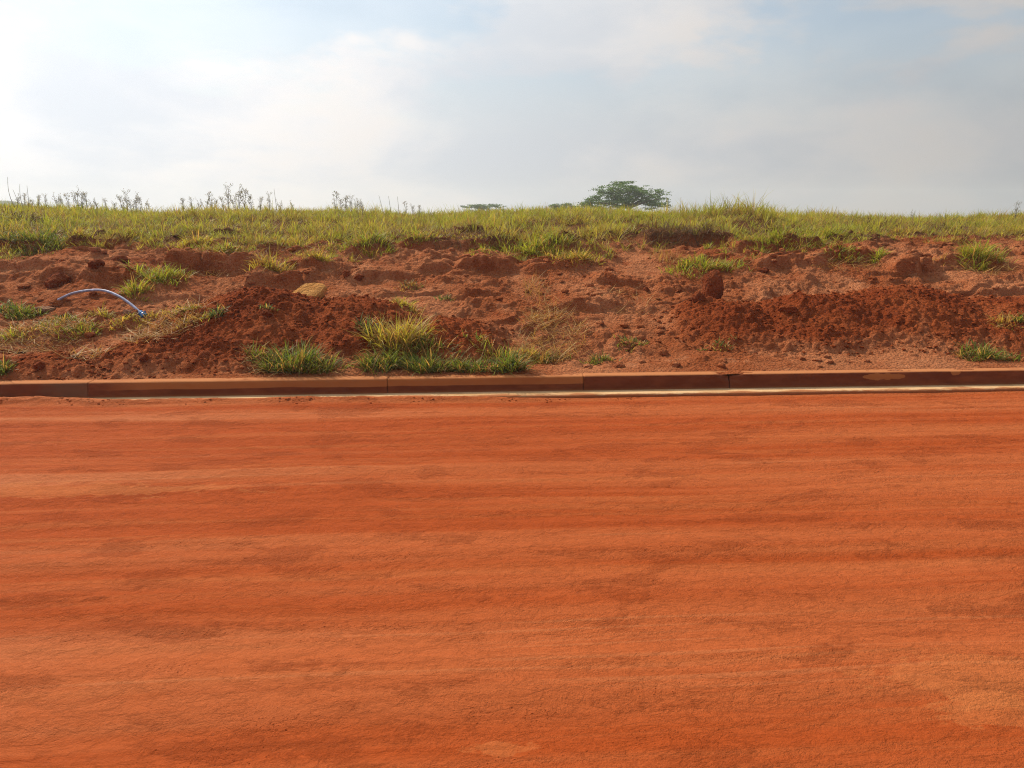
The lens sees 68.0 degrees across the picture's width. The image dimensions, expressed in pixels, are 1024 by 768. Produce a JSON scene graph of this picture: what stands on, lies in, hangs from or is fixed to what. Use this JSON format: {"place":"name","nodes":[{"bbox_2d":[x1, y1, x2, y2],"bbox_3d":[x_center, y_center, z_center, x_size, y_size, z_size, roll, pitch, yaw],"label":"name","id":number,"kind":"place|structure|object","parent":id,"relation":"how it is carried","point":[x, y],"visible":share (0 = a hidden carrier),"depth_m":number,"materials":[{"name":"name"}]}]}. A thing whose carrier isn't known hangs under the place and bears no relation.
{"place":"outdoors","nodes":[
{"label":"outdoors","id":0,"kind":"place"},
{"bbox_2d":[0,201,23,205],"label":"distant hill","id":1,"kind":"structure","parent":0,"point":[6,202],"depth_m":318.64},
{"bbox_2d":[0,189,1023,266],"bbox_3d":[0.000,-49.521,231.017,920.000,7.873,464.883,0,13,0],"label":"grassy field ground","id":2,"kind":"structure","parent":0,"point":[739,223],"depth_m":11.10,"materials":[{"name":"plant"}]},
{"bbox_2d":[0,208,57,222],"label":"dead thatch","id":3,"kind":"object","parent":2,"relation":"on","point":[23,214],"visible":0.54,"depth_m":10.98,"materials":[{"name":"plant"}]},
{"bbox_2d":[69,185,81,206],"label":"weed","id":4,"kind":"object","parent":2,"relation":"on","point":[77,193],"visible":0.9,"depth_m":13.18,"materials":[{"name":"grey plant"}]},
{"bbox_2d":[122,188,129,209],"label":"weed","id":5,"kind":"object","parent":2,"relation":"on","point":[125,199],"visible":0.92,"depth_m":13.21,"materials":[{"name":"grey plant"}]},
{"bbox_2d":[224,183,232,207],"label":"weed","id":6,"kind":"object","parent":2,"relation":"on","point":[226,195],"visible":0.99,"depth_m":13.19,"materials":[{"name":"grey plant"}]},
{"bbox_2d":[228,189,237,209],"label":"weed","id":7,"kind":"object","parent":2,"relation":"on","point":[235,197],"visible":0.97,"depth_m":13.21,"materials":[{"name":"grey plant"}]},
{"bbox_2d":[236,185,244,208],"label":"weed","id":8,"kind":"object","parent":2,"relation":"on","point":[239,194],"visible":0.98,"depth_m":13.24,"materials":[{"name":"grey plant"}]},
{"bbox_2d":[241,189,248,207],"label":"weed","id":9,"kind":"object","parent":2,"relation":"on","point":[245,193],"visible":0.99,"depth_m":13.22,"materials":[{"name":"grey plant"}]},
{"bbox_2d":[460,203,505,211],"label":"round tree","id":10,"kind":"object","parent":2,"relation":"on","point":[477,206],"visible":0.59,"depth_m":144.17,"materials":[{"name":"green plant"}]},
{"bbox_2d":[548,203,577,209],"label":"round tree","id":11,"kind":"object","parent":2,"relation":"on","point":[559,206],"visible":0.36,"depth_m":135.51,"materials":[{"name":"green plant"}]},
{"bbox_2d":[577,181,672,210],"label":"umbrella tree","id":12,"kind":"object","parent":2,"relation":"on","point":[617,198],"visible":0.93,"depth_m":81.84,"materials":[{"name":"green plant"}]},
{"bbox_2d":[843,216,900,224],"bbox_3d":[5.615,-2.527,11.812,0.959,0.219,0.501,0,13,0],"label":"dead thatch","id":13,"kind":"object","parent":2,"relation":"on","point":[874,220],"visible":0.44,"depth_m":11.81,"materials":[{"name":"plant"}]},
{"bbox_2d":[909,219,966,231],"bbox_3d":[6.372,-2.339,11.320,0.933,0.246,0.522,0,13,0],"label":"dead thatch","id":14,"kind":"object","parent":2,"relation":"on","point":[939,226],"visible":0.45,"depth_m":11.32,"materials":[{"name":"plant"}]},
{"bbox_2d":[0,391,1023,767],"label":"dirt road","id":15,"kind":"structure","parent":0,"point":[908,571],"depth_m":3.19,"materials":[{"name":"soil"}]},
{"bbox_2d":[0,396,633,405],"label":"mud crumbs","id":16,"kind":"object","parent":15,"relation":"on","point":[288,398],"visible":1,"depth_m":6.06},
{"bbox_2d":[0,224,1023,380],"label":"earth bank","id":17,"kind":"structure","parent":0,"point":[384,274],"depth_m":8.43,"materials":[{"name":"soil"}]},
{"bbox_2d":[0,324,33,343],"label":"grass tuft","id":18,"kind":"object","parent":17,"relation":"on","point":[13,334],"visible":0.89,"depth_m":7.10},
{"bbox_2d":[0,299,48,320],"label":"grass tuft","id":19,"kind":"object","parent":17,"relation":"on","point":[25,311],"visible":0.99,"depth_m":7.61,"materials":[{"name":"plant"}]},
{"bbox_2d":[0,222,88,255],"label":"grass tuft","id":20,"kind":"object","parent":17,"relation":"on","point":[48,237],"visible":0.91,"depth_m":9.15,"materials":[{"name":"plant"}]},
{"bbox_2d":[0,317,88,336],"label":"grass tuft","id":21,"kind":"object","parent":17,"relation":"on","point":[47,331],"visible":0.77,"depth_m":7.24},
{"bbox_2d":[34,306,55,313],"bbox_3d":[-4.759,-0.752,7.733,0.207,0.080,0.134,-3,13,-11],"label":"stone","id":22,"kind":"object","parent":17,"relation":"on","point":[46,309],"visible":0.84,"depth_m":7.70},
{"bbox_2d":[0,309,94,353],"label":"straw pile","id":23,"kind":"object","parent":17,"relation":"on","point":[46,320],"visible":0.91,"depth_m":7.13,"materials":[{"name":"plant"}]},
{"bbox_2d":[0,350,108,379],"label":"soil heap","id":24,"kind":"object","parent":17,"relation":"on","point":[27,363],"visible":0.63,"depth_m":6.35,"materials":[{"name":"soil"}]},
{"bbox_2d":[0,354,18,375],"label":"grass tuft","id":25,"kind":"object","parent":24,"relation":"on","point":[2,368],"visible":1,"depth_m":6.31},
{"bbox_2d":[33,362,44,369],"bbox_3d":[-3.961,-0.149,6.356,0.079,0.082,0.077,2,13,11],"label":"earth clod","id":26,"kind":"object","parent":24,"relation":"on","point":[39,365],"visible":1,"depth_m":6.33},
{"bbox_2d":[51,342,121,361],"bbox_3d":[-3.751,-0.297,6.658,0.648,0.172,0.623,-6,14,-23],"label":"straw pile","id":27,"kind":"object","parent":24,"relation":"on","point":[94,352],"visible":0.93,"depth_m":6.63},
{"bbox_2d":[44,272,71,288],"bbox_3d":[-4.935,-1.109,8.245,0.201,0.208,0.240,5,14,21],"label":"earth clod","id":28,"kind":"object","parent":17,"relation":"on","point":[58,279],"visible":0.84,"depth_m":8.18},
{"bbox_2d":[33,311,95,327],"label":"grass tuft","id":29,"kind":"object","parent":17,"relation":"on","point":[62,317],"visible":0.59,"depth_m":7.46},
{"bbox_2d":[50,318,105,341],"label":"grass tuft","id":30,"kind":"object","parent":17,"relation":"on","point":[87,325],"visible":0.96,"depth_m":7.20,"materials":[{"name":"plant"}]},
{"bbox_2d":[54,227,111,247],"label":"grass tuft","id":31,"kind":"object","parent":17,"relation":"on","point":[79,233],"visible":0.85,"depth_m":9.29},
{"bbox_2d":[88,259,104,268],"bbox_3d":[-4.570,-1.320,8.351,0.175,0.112,0.134,-11,17,-39],"label":"earth clod","id":32,"kind":"object","parent":17,"relation":"on","point":[95,263],"visible":1,"depth_m":8.31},
{"bbox_2d":[57,289,146,317],"bbox_3d":[-4.172,-0.827,7.689,1.326,0.270,0.081,6,14,25],"label":"water pipe","id":33,"kind":"object","parent":17,"relation":"on","point":[141,313],"visible":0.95,"depth_m":7.62,"materials":[{"name":"blue plastic"}]},
{"bbox_2d":[87,302,116,317],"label":"grass tuft","id":34,"kind":"object","parent":17,"relation":"on","point":[105,313],"visible":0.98,"depth_m":7.47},
{"bbox_2d":[87,312,151,331],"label":"grass tuft","id":35,"kind":"object","parent":17,"relation":"on","point":[121,320],"visible":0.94,"depth_m":7.33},
{"bbox_2d":[111,255,127,262],"bbox_3d":[-4.481,-1.422,8.664,0.188,0.092,0.133,-3,13,-11],"label":"earth clod","id":36,"kind":"object","parent":17,"relation":"on","point":[119,258],"visible":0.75,"depth_m":8.63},
{"bbox_2d":[98,223,150,241],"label":"grass tuft","id":37,"kind":"object","parent":17,"relation":"on","point":[128,231],"visible":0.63,"depth_m":9.53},
{"bbox_2d":[121,309,131,315],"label":"stone","id":38,"kind":"object","parent":17,"relation":"on","point":[126,311],"visible":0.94,"depth_m":7.42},
{"bbox_2d":[112,272,152,302],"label":"grass tuft","id":39,"kind":"object","parent":17,"relation":"on","point":[142,287],"visible":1,"depth_m":8.00,"materials":[{"name":"plant"}]},
{"bbox_2d":[129,307,175,321],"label":"grass tuft","id":40,"kind":"object","parent":17,"relation":"on","point":[151,313],"visible":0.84,"depth_m":7.41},
{"bbox_2d":[116,260,196,286],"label":"grass tuft","id":41,"kind":"object","parent":17,"relation":"on","point":[160,276],"visible":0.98,"depth_m":8.29,"materials":[{"name":"plant"}]},
{"bbox_2d":[166,230,218,250],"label":"grass tuft","id":42,"kind":"object","parent":17,"relation":"on","point":[201,239],"visible":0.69,"depth_m":9.13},
{"bbox_2d":[164,242,242,276],"bbox_3d":[-3.442,-1.428,8.612,1.066,0.421,0.689,0,13,0],"label":"straw pile","id":43,"kind":"object","parent":17,"relation":"on","point":[210,253],"visible":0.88,"depth_m":8.60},
{"bbox_2d":[198,235,242,253],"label":"grass tuft","id":44,"kind":"object","parent":17,"relation":"on","point":[225,245],"visible":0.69,"depth_m":8.89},
{"bbox_2d":[86,285,421,379],"bbox_3d":[-2.375,-0.546,7.118,3.275,0.704,1.924,0,13,0],"label":"soil heap","id":45,"kind":"object","parent":17,"relation":"on","point":[253,326],"visible":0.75,"depth_m":6.85,"materials":[{"name":"soil"}]},
{"bbox_2d":[139,354,148,361],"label":"earth clod","id":46,"kind":"object","parent":45,"relation":"on","point":[144,357],"visible":1,"depth_m":6.44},
{"bbox_2d":[113,295,208,342],"bbox_3d":[-3.240,-0.624,7.037,1.133,0.450,1.034,0,13,0],"label":"straw pile","id":47,"kind":"object","parent":45,"relation":"on","point":[147,330],"visible":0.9,"depth_m":7.01,"materials":[{"name":"plant"}]},
{"bbox_2d":[166,302,205,317],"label":"grass tuft","id":48,"kind":"object","parent":45,"relation":"on","point":[184,310],"visible":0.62,"depth_m":7.26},
{"bbox_2d":[166,306,217,335],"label":"grass tuft","id":49,"kind":"object","parent":45,"relation":"on","point":[186,320],"visible":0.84,"depth_m":7.04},
{"bbox_2d":[200,304,229,319],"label":"grass tuft","id":50,"kind":"object","parent":45,"relation":"on","point":[211,313],"visible":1,"depth_m":7.01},
{"bbox_2d":[240,338,281,363],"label":"grass tuft","id":51,"kind":"object","parent":45,"relation":"on","point":[265,353],"visible":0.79,"depth_m":6.60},
{"bbox_2d":[235,343,286,373],"bbox_3d":[-2.128,-0.235,6.526,0.688,0.260,0.644,0,13,0],"label":"straw pile","id":52,"kind":"object","parent":45,"relation":"on","point":[259,358],"visible":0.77,"depth_m":6.49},
{"bbox_2d":[262,309,272,316],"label":"earth clod","id":53,"kind":"object","parent":45,"relation":"on","point":[267,312],"visible":1,"depth_m":6.98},
{"bbox_2d":[259,303,277,310],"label":"grass tuft","id":54,"kind":"object","parent":45,"relation":"on","point":[266,306],"visible":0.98,"depth_m":7.05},
{"bbox_2d":[243,248,296,272],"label":"grass tuft","id":55,"kind":"object","parent":17,"relation":"on","point":[271,264],"visible":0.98,"depth_m":8.47,"materials":[{"name":"plant"}]},
{"bbox_2d":[270,234,327,246],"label":"grass tuft","id":56,"kind":"object","parent":17,"relation":"on","point":[282,241],"visible":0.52,"depth_m":9.62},
{"bbox_2d":[250,334,360,377],"bbox_3d":[-1.776,-0.250,6.509,1.006,0.386,0.671,0,13,0],"label":"grass tuft","id":57,"kind":"object","parent":17,"relation":"on","point":[302,358],"visible":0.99,"depth_m":6.46,"materials":[{"name":"plant"}]},
{"bbox_2d":[292,283,326,298],"bbox_3d":[-2.070,-0.911,7.659,0.380,0.108,0.296,1,43,-3],"label":"stone slab","id":58,"kind":"object","parent":17,"relation":"on","point":[319,290],"depth_m":7.64,"materials":[{"name":"stone"}]},
{"bbox_2d":[301,248,332,264],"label":"grass tuft","id":59,"kind":"object","parent":17,"relation":"on","point":[316,255],"visible":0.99,"depth_m":8.72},
{"bbox_2d":[342,270,350,276],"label":"earth clod","id":60,"kind":"object","parent":17,"relation":"on","point":[346,273],"visible":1,"depth_m":8.54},
{"bbox_2d":[354,273,363,280],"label":"earth clod","id":61,"kind":"object","parent":17,"relation":"on","point":[358,277],"visible":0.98,"depth_m":8.50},
{"bbox_2d":[329,228,397,259],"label":"grass tuft","id":62,"kind":"object","parent":17,"relation":"on","point":[361,239],"visible":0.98,"depth_m":9.16,"materials":[{"name":"plant"}]},
{"bbox_2d":[347,343,414,374],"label":"grass tuft","id":63,"kind":"object","parent":17,"relation":"on","point":[384,363],"visible":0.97,"depth_m":6.52,"materials":[{"name":"plant"}]},
{"bbox_2d":[346,303,446,354],"bbox_3d":[-1.034,-0.477,6.832,0.967,0.517,0.726,-7,15,-28],"label":"grass tuft","id":64,"kind":"object","parent":17,"relation":"on","point":[398,335],"visible":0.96,"depth_m":6.84,"materials":[{"name":"plant"}]},
{"bbox_2d":[389,296,420,313],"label":"grass tuft","id":65,"kind":"object","parent":17,"relation":"on","point":[401,301],"visible":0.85,"depth_m":7.66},
{"bbox_2d":[393,279,425,291],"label":"grass tuft","id":66,"kind":"object","parent":17,"relation":"on","point":[412,284],"visible":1,"depth_m":8.29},
{"bbox_2d":[395,227,442,247],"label":"grass tuft","id":67,"kind":"object","parent":17,"relation":"on","point":[418,235],"visible":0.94,"depth_m":9.49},
{"bbox_2d":[373,328,470,363],"bbox_3d":[-0.789,-0.336,6.747,0.941,0.386,0.531,4,14,16],"label":"grass tuft","id":68,"kind":"object","parent":17,"relation":"on","point":[425,344],"visible":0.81,"depth_m":6.77,"materials":[{"name":"plant"}]},
{"bbox_2d":[391,343,470,375],"bbox_3d":[-0.701,-0.235,6.553,0.901,0.300,0.515,0,13,0],"label":"grass tuft","id":69,"kind":"object","parent":17,"relation":"on","point":[428,363],"visible":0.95,"depth_m":6.52,"materials":[{"name":"plant"}]},
{"bbox_2d":[433,294,453,300],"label":"grass tuft","id":70,"kind":"object","parent":17,"relation":"on","point":[444,297],"visible":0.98,"depth_m":8.02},
{"bbox_2d":[395,315,510,365],"bbox_3d":[-0.631,-0.416,7.145,1.338,0.386,1.186,0,13,0],"label":"soil heap","id":71,"kind":"object","parent":17,"relation":"on","point":[471,327],"visible":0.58,"depth_m":6.97,"materials":[{"name":"soil"}]},
{"bbox_2d":[433,227,508,250],"bbox_3d":[-0.519,-1.819,9.512,1.036,0.361,0.474,-1,13,-3],"label":"dead thatch","id":72,"kind":"object","parent":17,"relation":"on","point":[472,237],"visible":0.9,"depth_m":9.49,"materials":[{"name":"plant"}]},
{"bbox_2d":[448,355,499,372],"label":"grass tuft","id":73,"kind":"object","parent":17,"relation":"on","point":[461,368],"visible":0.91,"depth_m":6.53,"materials":[{"name":"plant"}]},
{"bbox_2d":[462,330,516,363],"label":"grass tuft","id":74,"kind":"object","parent":17,"relation":"on","point":[490,346],"visible":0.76,"depth_m":6.90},
{"bbox_2d":[476,340,542,375],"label":"grass tuft","id":75,"kind":"object","parent":17,"relation":"on","point":[513,365],"visible":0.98,"depth_m":6.53,"materials":[{"name":"plant"}]},
{"bbox_2d":[0,284,1023,379],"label":"heap crumbs","id":76,"kind":"object","parent":17,"relation":"on","point":[402,317],"visible":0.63,"depth_m":7.17,"materials":[{"name":"soil"}]},
{"bbox_2d":[352,313,389,336],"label":"grass tuft","id":77,"kind":"object","parent":76,"relation":"on","point":[361,325],"visible":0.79,"depth_m":6.95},
{"bbox_2d":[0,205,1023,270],"bbox_3d":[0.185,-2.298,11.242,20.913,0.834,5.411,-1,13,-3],"label":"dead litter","id":78,"kind":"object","parent":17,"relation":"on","point":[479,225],"visible":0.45,"depth_m":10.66,"materials":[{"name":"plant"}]},
{"bbox_2d":[5,229,1023,371],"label":"loose clods","id":79,"kind":"object","parent":17,"relation":"on","point":[53,303],"visible":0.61,"depth_m":8.30,"materials":[{"name":"soil"}]},
{"bbox_2d":[499,343,557,361],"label":"grass tuft","id":80,"kind":"object","parent":17,"relation":"on","point":[528,353],"visible":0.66,"depth_m":6.96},
{"bbox_2d":[486,227,580,257],"bbox_3d":[0.296,-1.743,9.309,1.267,0.437,0.662,0,13,0],"label":"grass tuft","id":81,"kind":"object","parent":17,"relation":"on","point":[526,247],"visible":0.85,"depth_m":9.32,"materials":[{"name":"plant"}]},
{"bbox_2d":[511,266,556,302],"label":"dry grass","id":82,"kind":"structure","parent":17,"relation":"on","point":[532,280],"depth_m":8.25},
{"bbox_2d":[523,294,574,324],"bbox_3d":[0.342,-0.766,7.710,0.666,0.300,0.865,0,13,0],"label":"straw pile","id":83,"kind":"object","parent":17,"relation":"on","point":[550,311],"visible":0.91,"depth_m":7.67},
{"bbox_2d":[528,350,570,364],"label":"grass tuft","id":84,"kind":"object","parent":17,"relation":"on","point":[546,355],"visible":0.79,"depth_m":6.92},
{"bbox_2d":[507,301,602,364],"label":"dry grass","id":85,"kind":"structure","parent":17,"relation":"on","point":[553,329],"depth_m":7.22,"materials":[{"name":"plant"}]},
{"bbox_2d":[537,244,608,266],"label":"grass tuft","id":86,"kind":"object","parent":17,"relation":"on","point":[574,254],"visible":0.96,"depth_m":8.94,"materials":[{"name":"plant"}]},
{"bbox_2d":[579,349,621,364],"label":"grass tuft","id":87,"kind":"object","parent":17,"relation":"on","point":[594,358],"visible":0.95,"depth_m":6.86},
{"bbox_2d":[594,284,650,315],"bbox_3d":[1.207,-0.875,7.940,0.814,0.296,0.842,0,13,0],"label":"straw pile","id":88,"kind":"object","parent":17,"relation":"on","point":[628,301],"visible":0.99,"depth_m":8.00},
{"bbox_2d":[612,334,649,351],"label":"grass tuft","id":89,"kind":"object","parent":17,"relation":"on","point":[632,339],"visible":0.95,"depth_m":7.17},
{"bbox_2d":[645,243,687,263],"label":"grass tuft","id":90,"kind":"object","parent":17,"relation":"on","point":[666,257],"visible":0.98,"depth_m":9.17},
{"bbox_2d":[640,215,716,246],"bbox_3d":[2.153,-2.018,9.987,1.148,0.496,0.742,0,13,0],"label":"dead thatch","id":91,"kind":"object","parent":17,"relation":"on","point":[684,231],"visible":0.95,"depth_m":9.94,"materials":[{"name":"plant"}]},
{"bbox_2d":[658,251,752,278],"bbox_3d":[2.284,-1.426,9.014,1.345,0.344,0.585,-3,13,-14],"label":"grass tuft","id":92,"kind":"object","parent":17,"relation":"on","point":[705,265],"visible":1,"depth_m":8.95,"materials":[{"name":"plant"}]},
{"bbox_2d":[702,270,723,298],"bbox_3d":[2.154,-1.027,8.135,0.225,0.394,0.179,-3,13,-11],"label":"earth clod","id":93,"kind":"object","parent":17,"relation":"on","point":[712,284],"visible":0.71,"depth_m":8.06,"materials":[{"name":"soil"}]},
{"bbox_2d":[696,335,736,351],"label":"grass tuft","id":94,"kind":"object","parent":17,"relation":"on","point":[725,344],"visible":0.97,"depth_m":7.11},
{"bbox_2d":[759,267,768,272],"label":"earth clod","id":95,"kind":"object","parent":17,"relation":"on","point":[764,270],"visible":0.86,"depth_m":8.97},
{"bbox_2d":[737,223,835,249],"bbox_3d":[3.386,-1.861,9.671,1.432,0.445,0.717,0,13,0],"label":"grass tuft","id":96,"kind":"object","parent":17,"relation":"on","point":[769,241],"visible":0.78,"depth_m":9.59,"materials":[{"name":"plant"}]},
{"bbox_2d":[795,221,861,240],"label":"grass tuft","id":97,"kind":"object","parent":17,"relation":"on","point":[827,230],"visible":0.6,"depth_m":10.24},
{"bbox_2d":[652,284,1023,357],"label":"soil heap","id":98,"kind":"object","parent":17,"relation":"on","point":[736,319],"visible":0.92,"depth_m":7.42,"materials":[{"name":"soil"}]},
{"bbox_2d":[692,291,705,302],"bbox_3d":[1.909,-0.890,7.765,0.140,0.128,0.138,10,16,37],"label":"earth clod","id":99,"kind":"object","parent":98,"relation":"on","point":[697,296],"visible":0.96,"depth_m":7.73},
{"bbox_2d":[777,304,797,313],"bbox_3d":[2.754,-0.743,7.553,0.209,0.102,0.107,0,13,0],"label":"earth clod","id":100,"kind":"object","parent":98,"relation":"on","point":[788,308],"visible":1,"depth_m":7.51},
{"bbox_2d":[987,312,1023,331],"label":"grass tuft","id":101,"kind":"object","parent":98,"relation":"on","point":[1002,318],"visible":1,"depth_m":7.46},
{"bbox_2d":[1008,311,1023,322],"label":"grass tuft","id":102,"kind":"object","parent":98,"relation":"on","point":[1021,317],"visible":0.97,"depth_m":7.47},
{"bbox_2d":[822,243,865,263],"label":"grass tuft","id":103,"kind":"object","parent":17,"relation":"on","point":[848,251],"visible":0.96,"depth_m":9.29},
{"bbox_2d":[812,253,880,271],"bbox_3d":[4.001,-1.496,9.075,1.107,0.309,0.738,0,13,0],"label":"straw pile","id":104,"kind":"object","parent":17,"relation":"on","point":[845,262],"visible":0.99,"depth_m":9.10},
{"bbox_2d":[868,247,890,263],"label":"grass tuft","id":105,"kind":"object","parent":17,"relation":"on","point":[880,253],"visible":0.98,"depth_m":9.24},
{"bbox_2d":[878,222,933,235],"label":"grass tuft","id":106,"kind":"object","parent":17,"relation":"on","point":[907,230],"visible":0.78,"depth_m":10.86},
{"bbox_2d":[943,256,1019,275],"bbox_3d":[5.580,-1.423,9.006,0.920,0.252,0.822,5,14,19],"label":"straw pile","id":107,"kind":"object","parent":17,"relation":"on","point":[991,269],"visible":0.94,"depth_m":9.00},
{"bbox_2d":[952,233,1016,271],"bbox_3d":[5.706,-1.611,9.270,0.946,0.507,0.707,-10,16,-37],"label":"grass tuft","id":108,"kind":"object","parent":17,"relation":"on","point":[984,253],"visible":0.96,"depth_m":9.20,"materials":[{"name":"plant"}]},
{"bbox_2d":[948,339,1023,361],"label":"grass tuft","id":109,"kind":"object","parent":17,"relation":"on","point":[987,353],"visible":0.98,"depth_m":7.00,"materials":[{"name":"plant"}]},
{"bbox_2d":[0,0,1023,217],"label":"sky","id":110,"kind":"structure","parent":0,"point":[889,107],"materials":[{"name":"white"}]},
{"bbox_3d":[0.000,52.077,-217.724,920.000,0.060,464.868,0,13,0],"label":"road beyond","id":111,"kind":"structure","parent":0,"visible":0},
{"bbox_2d":[0,368,1023,397],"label":"kerb","id":112,"kind":"structure","parent":111,"relation":"on","point":[393,384],"depth_m":6.37,"materials":[{"name":"concrete"}]},
{"bbox_2d":[96,384,1023,398],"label":"concrete gutter","id":113,"kind":"object","parent":111,"relation":"on","point":[766,391],"visible":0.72,"depth_m":6.36,"materials":[{"name":"concrete"}]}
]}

